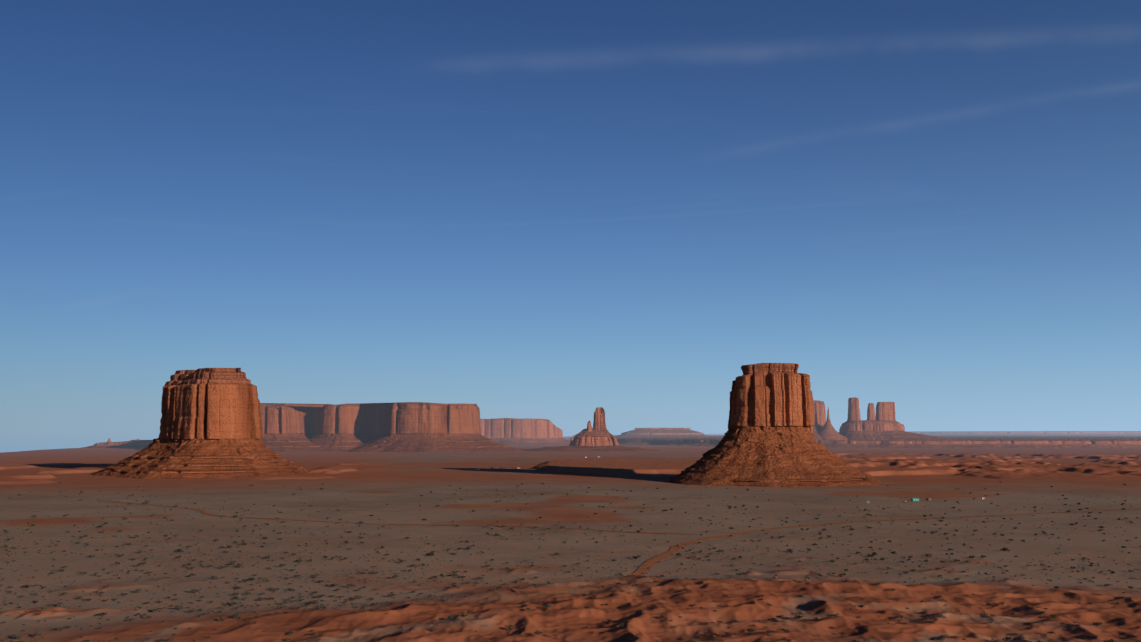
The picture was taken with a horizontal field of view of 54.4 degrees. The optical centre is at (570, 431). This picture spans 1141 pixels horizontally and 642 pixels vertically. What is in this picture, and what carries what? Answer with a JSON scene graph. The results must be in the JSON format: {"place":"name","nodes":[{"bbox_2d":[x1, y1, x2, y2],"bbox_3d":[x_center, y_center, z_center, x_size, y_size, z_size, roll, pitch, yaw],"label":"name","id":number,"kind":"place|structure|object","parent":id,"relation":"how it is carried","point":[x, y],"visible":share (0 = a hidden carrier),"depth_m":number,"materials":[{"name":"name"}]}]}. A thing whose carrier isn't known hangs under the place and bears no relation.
{"place":"outdoors","nodes":[
{"label":"outdoors","id":0,"kind":"place"},
{"bbox_2d":[97,500,691,533],"bbox_3d":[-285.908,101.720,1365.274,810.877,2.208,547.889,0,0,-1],"label":"dirt road","id":1,"kind":"structure","parent":0,"point":[204,512],"depth_m":1240.73,"materials":[{"name":"brown soil"}]},
{"bbox_2d":[0,434,1140,641],"bbox_3d":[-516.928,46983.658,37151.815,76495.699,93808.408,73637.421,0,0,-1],"label":"terrain","id":2,"kind":"structure","parent":0,"point":[1027,477],"depth_m":959.59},
{"bbox_2d":[82,440,153,447],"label":"ridge rock","id":3,"kind":"object","parent":2,"relation":"on","point":[134,444],"visible":0.58,"depth_m":7056.02,"materials":[{"name":"grey stone"}]},
{"bbox_2d":[89,368,312,478],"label":"butte","id":4,"kind":"object","parent":2,"relation":"on","point":[211,423],"visible":1,"depth_m":2556.52,"materials":[{"name":"red stone"}]},
{"bbox_2d":[135,402,521,451],"bbox_3d":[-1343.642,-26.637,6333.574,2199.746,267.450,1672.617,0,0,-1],"label":"mesa","id":5,"kind":"structure","parent":2,"relation":"on","point":[396,427],"depth_m":5834.39,"materials":[{"name":"red stone"}]},
{"bbox_2d":[480,418,569,444],"bbox_3d":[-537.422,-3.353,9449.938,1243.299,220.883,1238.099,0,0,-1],"label":"mesa","id":6,"kind":"structure","parent":2,"relation":"on","point":[510,431],"depth_m":9019.80,"materials":[{"name":"red stone"}]},
{"bbox_2d":[0,481,1140,641],"bbox_3d":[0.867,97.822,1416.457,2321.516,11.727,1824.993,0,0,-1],"label":"desert shrubs","id":7,"kind":"object","parent":2,"relation":"on","point":[315,602],"visible":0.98,"depth_m":826.75,"materials":[{"name":"green plant"}]},
{"bbox_2d":[522,428,659,450],"bbox_3d":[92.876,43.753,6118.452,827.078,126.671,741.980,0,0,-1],"label":"rock pedestal","id":8,"kind":"object","parent":2,"relation":"on","point":[585,440],"visible":0.96,"depth_m":6038.71,"materials":[{"name":"red stone"}]},
{"bbox_2d":[586,421,592,431],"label":"rock pillar","id":9,"kind":"structure","parent":8,"relation":"on","point":[589,427],"depth_m":6091.37,"materials":[{"name":"red stone"}]},
{"bbox_2d":[593,407,608,430],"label":"rock pillar","id":10,"kind":"structure","parent":8,"relation":"on","point":[599,423],"depth_m":6120.43,"materials":[{"name":"red stone"}]},
{"bbox_2d":[667,363,881,486],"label":"butte","id":11,"kind":"object","parent":2,"relation":"on","point":[768,440],"visible":1,"depth_m":2231.48,"materials":[{"name":"red stone"}]},
{"bbox_2d":[808,426,813,434],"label":"rock pillar","id":12,"kind":"structure","parent":11,"relation":"on","point":[810,428],"depth_m":2284.49,"materials":[{"name":"red stone"}]},
{"bbox_2d":[616,435,1140,447],"bbox_3d":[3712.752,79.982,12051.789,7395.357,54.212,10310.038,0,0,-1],"label":"rock bench","id":13,"kind":"object","parent":2,"relation":"on","point":[970,441],"visible":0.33,"depth_m":7088.19,"materials":[{"name":"red stone"}]},
{"bbox_2d":[614,428,712,436],"bbox_3d":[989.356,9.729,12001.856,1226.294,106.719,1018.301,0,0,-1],"label":"mesa","id":14,"kind":"structure","parent":13,"relation":"on","point":[662,432],"depth_m":11770.53,"materials":[{"name":"red stone"}]},
{"bbox_2d":[813,400,847,439],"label":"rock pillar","id":15,"kind":"structure","parent":13,"relation":"on","point":[819,412],"depth_m":7556.39,"materials":[{"name":"red stone"}]},
{"bbox_2d":[818,407,845,439],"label":"rock spire","id":16,"kind":"structure","parent":13,"relation":"on","point":[827,431],"depth_m":7425.56,"materials":[{"name":"red stone"}]},
{"bbox_2d":[839,420,957,439],"bbox_3d":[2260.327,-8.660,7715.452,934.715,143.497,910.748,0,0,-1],"label":"talus slope","id":17,"kind":"structure","parent":13,"relation":"on","point":[872,430],"depth_m":7540.19,"materials":[{"name":"red stone"}]},
{"bbox_2d":[847,397,860,421],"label":"rock pillar","id":18,"kind":"structure","parent":17,"relation":"on","point":[853,410],"depth_m":7641.46,"materials":[{"name":"red stone"}]},
{"bbox_2d":[867,403,875,419],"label":"rock tower","id":19,"kind":"structure","parent":17,"relation":"on","point":[870,412],"depth_m":7652.01,"materials":[{"name":"red stone"}]},
{"bbox_2d":[876,402,895,420],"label":"stagecoach rock tower","id":20,"kind":"structure","parent":17,"relation":"on","point":[885,410],"depth_m":7643.33,"materials":[{"name":"red stone"}]},
{"bbox_2d":[0,0,1140,452],"label":"sky","id":21,"kind":"structure","parent":0,"point":[557,211],"materials":[{"name":"blue"}]},
{"bbox_2d":[512,508,1140,591],"bbox_3d":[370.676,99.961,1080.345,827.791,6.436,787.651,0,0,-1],"label":"dirt road","id":22,"kind":"structure","parent":0,"point":[651,562],"depth_m":948.63,"materials":[{"name":"brown soil"}]},
{"bbox_2d":[838,431,1140,435],"bbox_3d":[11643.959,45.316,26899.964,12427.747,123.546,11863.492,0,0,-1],"label":"mesa","id":23,"kind":"structure","parent":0,"point":[1058,433],"depth_m":21571.67,"materials":[{"name":"red stone"}]}
]}

